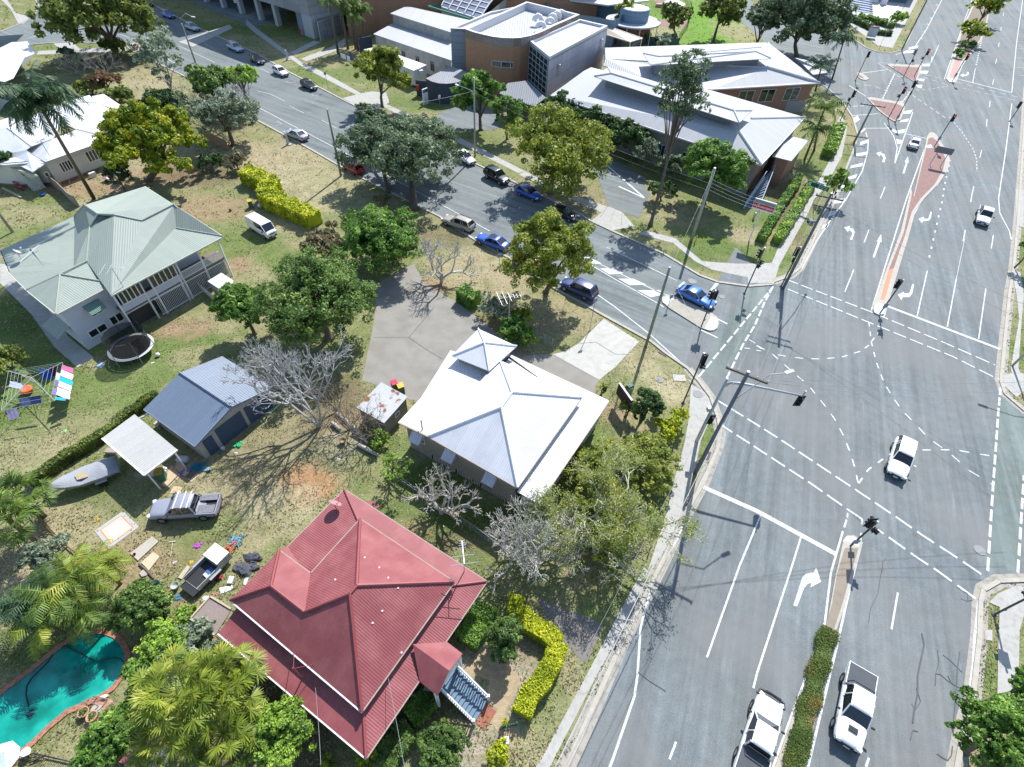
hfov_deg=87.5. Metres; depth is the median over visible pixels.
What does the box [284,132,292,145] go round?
letterbox
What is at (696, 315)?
street island infill
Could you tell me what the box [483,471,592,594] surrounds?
frangipani
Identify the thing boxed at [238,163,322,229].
golden hedge
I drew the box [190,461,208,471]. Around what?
tarp
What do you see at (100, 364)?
picture board
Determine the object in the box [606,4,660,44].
turret
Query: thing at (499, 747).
golden shrub
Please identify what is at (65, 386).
laundry
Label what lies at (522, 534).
frangipani
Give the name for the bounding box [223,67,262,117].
bare shrub
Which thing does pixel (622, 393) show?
business sign
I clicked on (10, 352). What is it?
dry shrub
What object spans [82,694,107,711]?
outdoor lounge chairs
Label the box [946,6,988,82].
median kerb
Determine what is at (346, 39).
royal palm
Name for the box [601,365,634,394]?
sapling
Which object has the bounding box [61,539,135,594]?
clumping palm
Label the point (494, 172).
suv
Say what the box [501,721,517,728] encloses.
picket gate
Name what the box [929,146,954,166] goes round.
median sign frame
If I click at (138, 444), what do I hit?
carport
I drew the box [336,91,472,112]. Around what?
power line
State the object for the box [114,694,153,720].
pool shrub
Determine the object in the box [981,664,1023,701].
roadside tree
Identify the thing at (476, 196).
side street
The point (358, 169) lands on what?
hatchback
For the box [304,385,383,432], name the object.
bare shrub
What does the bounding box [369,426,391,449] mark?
fern shrub
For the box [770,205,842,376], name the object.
power line
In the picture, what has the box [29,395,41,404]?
laundry
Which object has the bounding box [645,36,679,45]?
steel fence
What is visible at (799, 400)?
mast arm signal
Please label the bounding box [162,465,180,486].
cardboard
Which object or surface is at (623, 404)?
garden shrub
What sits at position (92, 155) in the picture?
window
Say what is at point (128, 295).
window
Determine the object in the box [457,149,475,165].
hatchback
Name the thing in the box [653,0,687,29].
playground paving
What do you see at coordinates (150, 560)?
board
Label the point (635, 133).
lilly pilly
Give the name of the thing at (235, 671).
banana plant
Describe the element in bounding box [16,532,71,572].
grey shrub
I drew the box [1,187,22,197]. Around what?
fallen timber
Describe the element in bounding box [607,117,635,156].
lilly pilly
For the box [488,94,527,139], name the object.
street tree
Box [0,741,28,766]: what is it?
pool umbrella
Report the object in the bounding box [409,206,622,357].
paving joints
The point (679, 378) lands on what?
concrete cover
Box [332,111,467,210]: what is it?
fig tree
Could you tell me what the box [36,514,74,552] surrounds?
slat fence
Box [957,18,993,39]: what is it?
median tree
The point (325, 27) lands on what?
screened stair
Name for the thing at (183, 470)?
bag
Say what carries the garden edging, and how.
on the ground at (286, 494)
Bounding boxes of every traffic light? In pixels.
[681,352,708,404]
[701,289,718,325]
[743,247,765,294]
[779,246,801,287]
[840,89,856,120]
[850,516,879,546]
[854,51,870,80]
[878,279,903,314]
[887,85,907,118]
[894,80,918,122]
[902,49,917,77]
[914,48,930,75]
[934,113,956,145]
[952,53,969,80]
[991,590,1023,616]
[1009,101,1023,121]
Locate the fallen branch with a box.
[138,563,153,578]
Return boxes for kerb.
[0,0,1023,766]
[662,295,718,330]
[775,535,861,766]
[857,72,868,80]
[867,97,904,121]
[873,132,949,314]
[887,64,921,81]
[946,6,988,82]
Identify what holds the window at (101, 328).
in the green roofed house at (87, 276)
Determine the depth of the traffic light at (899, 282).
61.28 m
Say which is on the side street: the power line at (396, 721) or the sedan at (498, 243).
the sedan at (498, 243)
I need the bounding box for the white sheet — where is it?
[219,585,232,593]
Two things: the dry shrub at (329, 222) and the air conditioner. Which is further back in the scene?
the air conditioner
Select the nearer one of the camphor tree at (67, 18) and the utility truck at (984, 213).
the utility truck at (984, 213)
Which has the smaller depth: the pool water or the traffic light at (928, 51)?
the pool water
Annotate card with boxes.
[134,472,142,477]
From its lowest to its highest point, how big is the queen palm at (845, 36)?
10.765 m
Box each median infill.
[826,548,857,629]
[889,137,944,268]
[949,59,960,77]
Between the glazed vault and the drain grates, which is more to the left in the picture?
the glazed vault
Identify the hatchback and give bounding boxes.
[160,9,174,18]
[184,21,199,31]
[249,53,264,64]
[272,64,288,76]
[299,78,317,90]
[343,161,364,174]
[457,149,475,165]
[515,183,542,201]
[553,203,579,222]
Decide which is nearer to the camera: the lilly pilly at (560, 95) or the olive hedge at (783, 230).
the olive hedge at (783, 230)
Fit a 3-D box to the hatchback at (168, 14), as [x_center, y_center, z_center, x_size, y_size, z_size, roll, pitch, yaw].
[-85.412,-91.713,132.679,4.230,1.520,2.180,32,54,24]
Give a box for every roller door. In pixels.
[214,411,247,445]
[243,392,272,423]
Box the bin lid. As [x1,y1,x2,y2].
[232,441,242,446]
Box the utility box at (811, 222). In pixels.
[807,218,813,223]
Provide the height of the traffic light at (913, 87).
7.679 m
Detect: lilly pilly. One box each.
[543,89,570,117]
[560,98,587,118]
[576,104,602,127]
[596,113,622,129]
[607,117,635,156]
[616,122,650,162]
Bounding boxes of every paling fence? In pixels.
[47,176,79,206]
[196,126,229,150]
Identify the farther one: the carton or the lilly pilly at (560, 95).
the lilly pilly at (560, 95)
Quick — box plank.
[178,565,190,578]
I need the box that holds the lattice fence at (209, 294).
[198,283,213,298]
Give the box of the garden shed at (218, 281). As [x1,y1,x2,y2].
[208,273,232,294]
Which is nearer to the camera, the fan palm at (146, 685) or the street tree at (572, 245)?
the fan palm at (146, 685)
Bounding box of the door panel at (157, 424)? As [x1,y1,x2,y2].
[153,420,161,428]
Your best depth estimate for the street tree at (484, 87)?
89.30 m
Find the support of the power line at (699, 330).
attached to the power pole at (727, 411)
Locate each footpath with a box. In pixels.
[2,0,1023,766]
[779,20,867,97]
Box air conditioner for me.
[88,171,96,177]
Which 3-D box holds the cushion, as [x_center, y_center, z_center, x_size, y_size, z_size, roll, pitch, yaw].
[-22.360,13.889,39.562,0.450,0.150,0.500,28,52,21]
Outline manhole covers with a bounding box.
[656,278,985,554]
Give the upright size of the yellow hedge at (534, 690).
1.529 m
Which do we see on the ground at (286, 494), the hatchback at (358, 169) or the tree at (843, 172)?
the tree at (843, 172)
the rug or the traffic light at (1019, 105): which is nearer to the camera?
the rug
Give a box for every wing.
[550,66,808,208]
[603,42,827,112]
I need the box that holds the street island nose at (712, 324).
[662,296,717,330]
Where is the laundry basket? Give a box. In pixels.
[19,385,32,394]
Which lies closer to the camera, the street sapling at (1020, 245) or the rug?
the rug
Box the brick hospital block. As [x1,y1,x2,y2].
[451,2,607,107]
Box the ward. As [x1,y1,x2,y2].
[390,6,468,41]
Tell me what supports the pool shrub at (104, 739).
on the ground at (286, 494)
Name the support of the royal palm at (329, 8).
on the ground at (286, 494)
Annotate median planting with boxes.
[781,623,841,766]
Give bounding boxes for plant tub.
[76,706,89,717]
[85,710,98,722]
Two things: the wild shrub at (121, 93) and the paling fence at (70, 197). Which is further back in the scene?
the wild shrub at (121, 93)
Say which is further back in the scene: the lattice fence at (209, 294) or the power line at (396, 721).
the lattice fence at (209, 294)
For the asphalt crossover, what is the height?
0.001 m
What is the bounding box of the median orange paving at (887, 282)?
[881,269,892,299]
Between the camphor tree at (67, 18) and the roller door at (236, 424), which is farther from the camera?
the camphor tree at (67, 18)
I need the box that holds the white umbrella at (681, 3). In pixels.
[665,0,684,5]
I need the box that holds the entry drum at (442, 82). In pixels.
[416,66,468,103]
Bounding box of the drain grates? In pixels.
[659,350,711,459]
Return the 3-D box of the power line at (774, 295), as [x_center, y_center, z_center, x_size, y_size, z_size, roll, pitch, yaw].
[24.957,-10.526,48.275,0.019,0.980,32.535,26,52,20]
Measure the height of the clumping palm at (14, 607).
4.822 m
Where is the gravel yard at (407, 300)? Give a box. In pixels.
[362,264,598,400]
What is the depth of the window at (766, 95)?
102.32 m
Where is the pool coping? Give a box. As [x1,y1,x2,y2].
[0,628,130,766]
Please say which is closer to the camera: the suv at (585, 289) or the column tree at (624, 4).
the suv at (585, 289)
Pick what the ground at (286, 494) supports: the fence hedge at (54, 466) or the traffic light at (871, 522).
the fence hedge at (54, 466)
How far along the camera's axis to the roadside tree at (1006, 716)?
30.59 m
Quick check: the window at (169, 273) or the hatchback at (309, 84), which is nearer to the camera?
the window at (169, 273)
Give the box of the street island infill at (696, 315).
[669,299,709,328]
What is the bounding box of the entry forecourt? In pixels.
[436,105,579,139]
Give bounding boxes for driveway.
[553,319,638,379]
[594,155,649,216]
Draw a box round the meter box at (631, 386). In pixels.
[625,382,633,395]
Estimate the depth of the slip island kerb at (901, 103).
111.46 m
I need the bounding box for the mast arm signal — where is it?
[695,378,806,441]
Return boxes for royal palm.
[315,0,341,53]
[331,0,350,49]
[337,0,361,49]
[339,8,366,50]
[350,2,372,36]
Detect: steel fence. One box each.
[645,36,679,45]
[679,0,691,40]
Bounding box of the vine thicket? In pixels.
[298,227,346,258]
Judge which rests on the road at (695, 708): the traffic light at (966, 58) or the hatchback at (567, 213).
the traffic light at (966, 58)
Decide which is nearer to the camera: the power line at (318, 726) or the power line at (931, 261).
the power line at (318, 726)
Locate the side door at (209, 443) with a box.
[202,435,219,455]
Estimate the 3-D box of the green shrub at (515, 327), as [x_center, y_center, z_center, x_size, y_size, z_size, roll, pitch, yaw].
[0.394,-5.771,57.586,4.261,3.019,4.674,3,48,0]
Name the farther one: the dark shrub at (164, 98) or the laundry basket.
the dark shrub at (164, 98)
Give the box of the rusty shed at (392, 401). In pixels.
[357,382,407,434]
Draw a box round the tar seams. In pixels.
[638,558,970,759]
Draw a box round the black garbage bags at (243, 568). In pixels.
[232,551,259,575]
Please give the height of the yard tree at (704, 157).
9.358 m
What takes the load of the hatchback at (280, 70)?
on the side street
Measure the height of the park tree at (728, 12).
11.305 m
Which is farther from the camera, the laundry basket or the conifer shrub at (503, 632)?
the laundry basket
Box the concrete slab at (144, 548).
[130,537,158,560]
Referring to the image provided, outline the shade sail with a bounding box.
[607,27,642,46]
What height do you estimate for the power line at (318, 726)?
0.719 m
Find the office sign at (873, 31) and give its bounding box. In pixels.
[867,26,879,37]
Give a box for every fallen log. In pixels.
[330,421,340,429]
[335,412,353,428]
[354,426,368,443]
[356,443,377,455]
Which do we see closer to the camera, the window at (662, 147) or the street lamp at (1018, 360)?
the street lamp at (1018, 360)
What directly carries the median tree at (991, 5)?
on the median mulch
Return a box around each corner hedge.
[852,14,874,29]
[858,12,896,27]
[868,28,893,36]
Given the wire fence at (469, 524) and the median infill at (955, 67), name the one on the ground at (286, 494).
the wire fence at (469, 524)
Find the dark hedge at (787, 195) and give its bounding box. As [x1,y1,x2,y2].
[755,172,803,243]
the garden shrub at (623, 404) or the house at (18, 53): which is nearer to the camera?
the garden shrub at (623, 404)
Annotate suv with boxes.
[483,164,510,185]
[559,276,598,300]
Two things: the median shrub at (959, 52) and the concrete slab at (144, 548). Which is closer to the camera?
the concrete slab at (144, 548)
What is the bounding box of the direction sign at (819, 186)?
[807,181,828,210]
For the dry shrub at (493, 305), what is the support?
on the ground at (286, 494)
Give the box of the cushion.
[205,567,213,574]
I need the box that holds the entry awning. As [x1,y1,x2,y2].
[499,80,545,124]
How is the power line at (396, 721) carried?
attached to the red roofed house at (347, 603)
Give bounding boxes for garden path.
[464,644,519,737]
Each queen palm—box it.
[0,60,95,199]
[799,115,834,150]
[800,91,850,159]
[804,53,842,91]
[824,27,863,79]
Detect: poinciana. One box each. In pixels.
[224,64,259,97]
[521,435,707,576]
[523,488,657,587]
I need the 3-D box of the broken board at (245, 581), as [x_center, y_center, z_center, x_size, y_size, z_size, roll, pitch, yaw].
[-19.800,14.573,39.873,0.250,0.050,0.900,3,48,0]
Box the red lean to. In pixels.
[119,735,169,766]
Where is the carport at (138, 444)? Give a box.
[101,414,186,488]
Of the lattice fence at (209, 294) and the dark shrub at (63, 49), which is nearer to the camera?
the lattice fence at (209, 294)
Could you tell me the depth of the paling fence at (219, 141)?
86.88 m
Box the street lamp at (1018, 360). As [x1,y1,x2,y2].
[1012,353,1023,365]
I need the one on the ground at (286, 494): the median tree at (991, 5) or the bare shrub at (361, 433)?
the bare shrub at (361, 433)
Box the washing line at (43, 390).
[1,362,62,410]
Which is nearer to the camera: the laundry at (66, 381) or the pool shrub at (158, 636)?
the pool shrub at (158, 636)
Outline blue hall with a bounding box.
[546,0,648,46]
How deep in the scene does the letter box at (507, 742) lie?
32.81 m
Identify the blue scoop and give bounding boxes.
[173,593,182,600]
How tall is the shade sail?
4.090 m
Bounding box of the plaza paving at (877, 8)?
[841,0,904,29]
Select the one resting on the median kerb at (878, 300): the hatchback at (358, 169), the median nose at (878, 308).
the median nose at (878, 308)
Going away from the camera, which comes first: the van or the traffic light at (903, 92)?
the van
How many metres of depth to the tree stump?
48.32 m
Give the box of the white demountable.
[364,48,426,87]
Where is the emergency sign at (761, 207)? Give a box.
[748,198,776,240]
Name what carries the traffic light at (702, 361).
on the ground at (286, 494)
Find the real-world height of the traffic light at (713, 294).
5.235 m
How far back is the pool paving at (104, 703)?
34.13 m
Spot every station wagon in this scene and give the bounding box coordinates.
[226,40,243,52]
[441,214,475,231]
[884,435,918,480]
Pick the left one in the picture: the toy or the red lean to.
the red lean to
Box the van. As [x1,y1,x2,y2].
[244,212,277,238]
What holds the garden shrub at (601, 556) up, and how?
on the ground at (286, 494)
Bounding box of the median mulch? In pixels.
[956,5,986,59]
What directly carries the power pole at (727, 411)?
on the ground at (286, 494)
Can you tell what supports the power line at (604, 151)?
attached to the power pole at (700, 210)
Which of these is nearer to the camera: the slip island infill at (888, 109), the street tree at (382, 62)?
the street tree at (382, 62)
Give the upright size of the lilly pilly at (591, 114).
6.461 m
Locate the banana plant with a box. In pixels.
[228,664,256,686]
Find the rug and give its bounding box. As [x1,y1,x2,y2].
[95,511,138,547]
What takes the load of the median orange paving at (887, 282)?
on the median kerb at (878, 300)
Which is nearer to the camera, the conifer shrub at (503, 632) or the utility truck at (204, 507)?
the conifer shrub at (503, 632)
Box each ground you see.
[0,0,1023,766]
[190,0,284,26]
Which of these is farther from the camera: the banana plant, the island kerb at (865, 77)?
the island kerb at (865, 77)
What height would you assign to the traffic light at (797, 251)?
5.794 m
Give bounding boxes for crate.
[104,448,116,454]
[248,556,261,563]
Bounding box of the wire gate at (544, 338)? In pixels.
[536,330,552,347]
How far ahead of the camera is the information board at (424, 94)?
100.96 m
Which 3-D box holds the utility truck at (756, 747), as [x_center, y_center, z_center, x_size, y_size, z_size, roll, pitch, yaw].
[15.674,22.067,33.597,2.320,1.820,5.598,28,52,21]
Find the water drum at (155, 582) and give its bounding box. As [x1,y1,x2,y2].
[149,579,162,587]
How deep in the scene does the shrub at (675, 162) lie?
82.03 m
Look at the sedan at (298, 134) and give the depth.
88.98 m
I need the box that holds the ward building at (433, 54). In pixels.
[373,23,451,74]
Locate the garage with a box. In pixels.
[143,356,275,458]
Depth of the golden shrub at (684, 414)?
50.38 m
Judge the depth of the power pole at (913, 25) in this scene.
133.68 m
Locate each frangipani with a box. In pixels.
[401,460,482,527]
[416,236,481,283]
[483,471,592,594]
[492,495,588,586]
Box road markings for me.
[27,0,1023,766]
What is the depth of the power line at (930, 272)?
51.60 m
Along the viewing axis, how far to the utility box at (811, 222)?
77.45 m
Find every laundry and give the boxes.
[6,407,18,419]
[9,381,22,389]
[19,397,30,406]
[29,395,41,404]
[38,368,53,379]
[45,365,57,375]
[55,372,66,379]
[57,387,70,398]
[58,381,71,390]
[59,376,72,385]
[60,370,72,379]
[62,365,73,372]
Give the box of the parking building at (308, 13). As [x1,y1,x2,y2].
[204,0,346,38]
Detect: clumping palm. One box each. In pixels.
[0,565,73,639]
[0,575,47,639]
[6,600,78,661]
[9,556,99,632]
[35,544,117,613]
[48,576,116,645]
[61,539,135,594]
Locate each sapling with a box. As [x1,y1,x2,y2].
[380,450,413,482]
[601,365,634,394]
[1013,241,1023,267]
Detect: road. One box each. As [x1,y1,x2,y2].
[577,0,1023,766]
[740,0,818,49]
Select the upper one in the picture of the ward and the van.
the ward
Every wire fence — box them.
[338,48,356,61]
[390,469,516,562]
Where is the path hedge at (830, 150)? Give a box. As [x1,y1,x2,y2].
[819,121,847,158]
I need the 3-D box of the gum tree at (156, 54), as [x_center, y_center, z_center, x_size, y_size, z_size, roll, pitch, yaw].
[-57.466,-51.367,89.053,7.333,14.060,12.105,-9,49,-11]
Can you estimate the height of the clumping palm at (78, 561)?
5.633 m
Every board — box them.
[96,361,104,367]
[141,552,159,570]
[182,471,196,478]
[243,575,249,584]
[422,88,428,104]
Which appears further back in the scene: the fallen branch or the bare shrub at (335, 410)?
the bare shrub at (335, 410)
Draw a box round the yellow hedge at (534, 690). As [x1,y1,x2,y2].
[506,592,568,720]
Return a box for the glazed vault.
[428,0,505,19]
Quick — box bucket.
[170,581,179,589]
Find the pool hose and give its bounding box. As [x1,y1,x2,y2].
[25,646,123,705]
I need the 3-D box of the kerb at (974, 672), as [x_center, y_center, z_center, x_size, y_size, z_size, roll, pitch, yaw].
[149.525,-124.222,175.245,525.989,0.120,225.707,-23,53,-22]
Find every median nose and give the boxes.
[843,536,858,545]
[874,78,953,314]
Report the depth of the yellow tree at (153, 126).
71.89 m
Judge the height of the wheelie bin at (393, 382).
1.080 m
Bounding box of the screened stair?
[316,14,342,40]
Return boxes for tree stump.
[339,437,345,444]
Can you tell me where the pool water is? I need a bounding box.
[0,634,124,748]
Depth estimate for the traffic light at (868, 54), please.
117.30 m
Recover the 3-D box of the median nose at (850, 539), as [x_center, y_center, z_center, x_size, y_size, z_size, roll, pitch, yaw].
[27.727,12.809,43.717,1.396,0.001,0.838,16,49,11]
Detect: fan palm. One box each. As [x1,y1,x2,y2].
[0,468,56,518]
[0,486,40,550]
[125,693,217,766]
[126,642,222,758]
[168,639,271,734]
[177,690,267,766]
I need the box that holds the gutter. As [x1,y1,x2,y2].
[556,88,1023,766]
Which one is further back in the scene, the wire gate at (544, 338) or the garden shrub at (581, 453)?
the wire gate at (544, 338)
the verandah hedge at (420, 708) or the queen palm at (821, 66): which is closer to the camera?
the verandah hedge at (420, 708)
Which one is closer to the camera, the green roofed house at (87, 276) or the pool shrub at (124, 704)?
the pool shrub at (124, 704)
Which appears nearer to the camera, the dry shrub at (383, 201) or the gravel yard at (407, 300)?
the gravel yard at (407, 300)
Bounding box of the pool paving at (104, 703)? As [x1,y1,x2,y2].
[83,698,114,729]
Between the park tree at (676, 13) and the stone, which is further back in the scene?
the park tree at (676, 13)
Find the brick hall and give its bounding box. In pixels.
[345,0,597,53]
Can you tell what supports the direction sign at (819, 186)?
on the ground at (286, 494)
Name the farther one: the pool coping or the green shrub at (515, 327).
the green shrub at (515, 327)
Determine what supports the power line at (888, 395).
attached to the power pole at (727, 411)
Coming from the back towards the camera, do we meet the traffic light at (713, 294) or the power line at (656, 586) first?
the traffic light at (713, 294)
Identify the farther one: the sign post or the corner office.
the corner office
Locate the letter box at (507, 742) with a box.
[504,736,508,745]
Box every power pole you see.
[0,213,13,232]
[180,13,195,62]
[326,109,341,176]
[455,77,475,156]
[644,266,670,347]
[689,167,715,241]
[693,365,794,474]
[781,185,844,289]
[846,103,885,143]
[901,0,926,49]
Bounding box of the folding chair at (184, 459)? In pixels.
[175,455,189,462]
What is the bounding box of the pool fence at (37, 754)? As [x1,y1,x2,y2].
[18,753,68,762]
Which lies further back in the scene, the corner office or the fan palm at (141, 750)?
the corner office
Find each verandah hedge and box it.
[373,718,417,766]
[402,685,437,728]
[455,600,498,652]
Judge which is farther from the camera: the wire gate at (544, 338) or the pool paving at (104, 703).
the wire gate at (544, 338)
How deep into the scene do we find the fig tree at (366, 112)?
81.96 m
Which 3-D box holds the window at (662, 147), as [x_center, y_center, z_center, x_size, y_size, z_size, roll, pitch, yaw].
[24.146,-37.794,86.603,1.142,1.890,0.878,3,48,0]
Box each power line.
[315,687,320,761]
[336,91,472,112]
[388,678,404,766]
[476,93,705,189]
[496,97,701,180]
[528,372,732,761]
[555,414,727,766]
[558,379,750,765]
[569,382,756,765]
[603,282,663,401]
[669,271,736,387]
[710,186,815,221]
[712,179,815,214]
[712,183,807,216]
[727,222,800,364]
[739,211,815,367]
[751,379,1006,401]
[758,198,836,373]
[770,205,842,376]
[828,206,1016,317]
[829,201,1021,303]
[877,35,912,105]
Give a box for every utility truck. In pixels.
[146,491,222,523]
[733,688,785,766]
[829,661,877,753]
[973,205,994,226]
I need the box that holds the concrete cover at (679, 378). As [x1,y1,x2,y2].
[672,374,685,381]
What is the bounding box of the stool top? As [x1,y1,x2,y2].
[19,747,30,756]
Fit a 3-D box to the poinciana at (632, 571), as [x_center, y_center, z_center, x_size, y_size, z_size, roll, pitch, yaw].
[5.780,11.083,40.035,9.814,6.424,8.432,3,48,0]
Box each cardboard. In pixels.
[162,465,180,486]
[170,486,181,493]
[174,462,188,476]
[188,473,198,481]
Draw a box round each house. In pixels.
[0,34,36,110]
[0,94,119,190]
[0,186,232,349]
[217,488,495,759]
[398,292,609,514]
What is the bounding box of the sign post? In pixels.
[589,298,597,329]
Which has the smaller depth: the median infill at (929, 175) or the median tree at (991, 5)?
the median infill at (929, 175)
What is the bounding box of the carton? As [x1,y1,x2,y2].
[227,576,234,583]
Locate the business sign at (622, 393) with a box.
[616,382,632,415]
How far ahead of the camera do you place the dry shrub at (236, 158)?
80.21 m
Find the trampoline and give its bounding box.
[100,322,157,367]
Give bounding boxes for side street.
[0,0,715,357]
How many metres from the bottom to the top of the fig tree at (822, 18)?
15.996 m
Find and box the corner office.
[850,0,906,24]
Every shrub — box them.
[0,344,29,378]
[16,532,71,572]
[52,48,95,75]
[56,46,78,67]
[68,705,136,766]
[69,54,83,69]
[71,75,108,96]
[79,50,126,72]
[81,69,122,89]
[96,36,125,53]
[97,84,134,105]
[106,577,175,634]
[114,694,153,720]
[119,654,161,698]
[132,603,213,673]
[133,87,193,122]
[156,614,234,697]
[169,77,230,129]
[184,97,241,141]
[197,152,224,172]
[221,149,249,169]
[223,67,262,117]
[232,697,270,739]
[304,376,353,422]
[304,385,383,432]
[319,393,385,441]
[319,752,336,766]
[325,219,337,230]
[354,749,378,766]
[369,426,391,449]
[371,193,391,208]
[416,718,471,766]
[455,281,481,309]
[476,290,512,319]
[483,612,524,663]
[485,737,508,766]
[496,313,534,346]
[502,718,507,726]
[510,307,534,321]
[517,328,538,346]
[558,484,644,573]
[561,438,620,487]
[599,382,607,396]
[606,430,682,495]
[619,400,640,418]
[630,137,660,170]
[644,32,651,43]
[647,179,678,201]
[652,415,682,441]
[653,32,676,45]
[654,154,687,179]
[669,407,690,420]
[888,10,909,23]
[953,48,965,57]
[960,39,977,49]
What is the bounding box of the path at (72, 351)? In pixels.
[0,264,93,366]
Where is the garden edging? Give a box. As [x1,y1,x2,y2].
[0,373,29,392]
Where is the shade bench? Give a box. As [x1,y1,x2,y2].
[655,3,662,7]
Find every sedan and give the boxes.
[283,128,309,141]
[475,233,509,251]
[675,282,716,309]
[907,137,922,149]
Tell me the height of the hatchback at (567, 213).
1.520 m
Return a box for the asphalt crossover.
[537,597,602,662]
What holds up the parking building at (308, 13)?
on the ground at (286, 494)
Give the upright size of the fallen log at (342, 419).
0.458 m
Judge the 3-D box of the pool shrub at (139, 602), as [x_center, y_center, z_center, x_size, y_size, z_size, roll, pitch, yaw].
[-25.098,15.308,36.446,4.274,3.888,3.842,3,48,0]
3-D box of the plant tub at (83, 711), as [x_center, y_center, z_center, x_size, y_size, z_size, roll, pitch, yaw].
[-26.905,20.643,33.557,0.676,0.653,0.675,-27,54,-25]
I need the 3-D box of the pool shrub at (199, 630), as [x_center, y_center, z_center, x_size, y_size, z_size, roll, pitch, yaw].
[-20.745,17.527,34.906,4.697,3.384,5.270,-34,57,-29]
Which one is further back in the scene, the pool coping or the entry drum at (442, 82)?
the entry drum at (442, 82)
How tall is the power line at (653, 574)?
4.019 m
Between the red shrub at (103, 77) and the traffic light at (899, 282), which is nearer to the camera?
the traffic light at (899, 282)
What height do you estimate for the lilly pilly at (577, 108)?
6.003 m
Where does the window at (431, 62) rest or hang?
in the ward building at (433, 54)
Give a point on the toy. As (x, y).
(197, 545)
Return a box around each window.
[58,159,73,172]
[82,299,106,317]
[84,149,103,162]
[87,322,108,338]
[108,311,124,325]
[117,282,145,304]
[148,265,177,288]
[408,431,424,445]
[430,60,434,71]
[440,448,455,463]
[481,471,496,487]
[491,60,500,66]
[501,62,510,67]
[658,144,665,155]
[738,90,755,101]
[757,89,775,101]
[782,87,800,100]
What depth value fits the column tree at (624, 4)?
131.12 m
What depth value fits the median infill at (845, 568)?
41.24 m
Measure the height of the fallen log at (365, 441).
0.456 m
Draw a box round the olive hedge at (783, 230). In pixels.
[770,178,814,244]
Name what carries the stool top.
on the ground at (286, 494)
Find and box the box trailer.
[180,540,237,596]
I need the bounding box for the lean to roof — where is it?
[190,595,234,647]
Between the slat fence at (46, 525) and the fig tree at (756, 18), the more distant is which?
the fig tree at (756, 18)
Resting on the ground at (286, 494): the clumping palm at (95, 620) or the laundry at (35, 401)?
the clumping palm at (95, 620)
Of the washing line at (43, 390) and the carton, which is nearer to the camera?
the carton
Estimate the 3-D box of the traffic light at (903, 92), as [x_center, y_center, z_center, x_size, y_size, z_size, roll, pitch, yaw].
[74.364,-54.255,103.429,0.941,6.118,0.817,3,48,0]
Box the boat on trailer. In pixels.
[44,455,120,495]
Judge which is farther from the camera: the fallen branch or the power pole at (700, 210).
the power pole at (700, 210)
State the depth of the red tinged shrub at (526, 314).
58.67 m
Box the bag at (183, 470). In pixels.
[179,468,190,474]
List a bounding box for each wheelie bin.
[153,467,166,481]
[247,199,253,208]
[390,379,397,389]
[396,382,404,393]
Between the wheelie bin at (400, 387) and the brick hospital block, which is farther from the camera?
the brick hospital block
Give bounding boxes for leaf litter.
[0,6,1020,766]
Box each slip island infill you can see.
[870,99,902,119]
[892,66,918,79]
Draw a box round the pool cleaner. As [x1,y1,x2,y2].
[26,709,33,716]
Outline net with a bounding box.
[227,534,243,546]
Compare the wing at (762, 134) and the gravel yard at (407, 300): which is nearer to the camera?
the gravel yard at (407, 300)
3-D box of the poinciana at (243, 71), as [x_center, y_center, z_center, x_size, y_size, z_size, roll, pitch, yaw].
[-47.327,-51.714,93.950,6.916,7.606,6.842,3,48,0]
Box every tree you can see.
[0,150,12,165]
[25,0,164,51]
[90,96,208,182]
[100,162,133,191]
[126,25,184,88]
[180,86,260,146]
[183,63,237,130]
[207,281,267,335]
[219,326,353,427]
[238,692,318,766]
[245,244,377,349]
[328,203,424,274]
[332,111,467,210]
[352,44,412,106]
[354,101,395,193]
[450,68,506,129]
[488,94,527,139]
[497,206,597,294]
[504,101,615,198]
[614,0,634,17]
[630,386,666,423]
[648,47,713,226]
[660,0,694,37]
[680,137,757,204]
[697,0,747,41]
[744,5,783,42]
[749,0,859,56]
[822,167,856,210]
[944,685,1023,766]
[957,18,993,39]
[965,0,1011,21]
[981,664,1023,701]
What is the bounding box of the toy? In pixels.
[192,543,202,547]
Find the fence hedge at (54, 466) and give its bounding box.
[24,390,158,487]
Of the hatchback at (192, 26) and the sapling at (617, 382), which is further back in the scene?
the hatchback at (192, 26)
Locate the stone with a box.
[140,569,147,576]

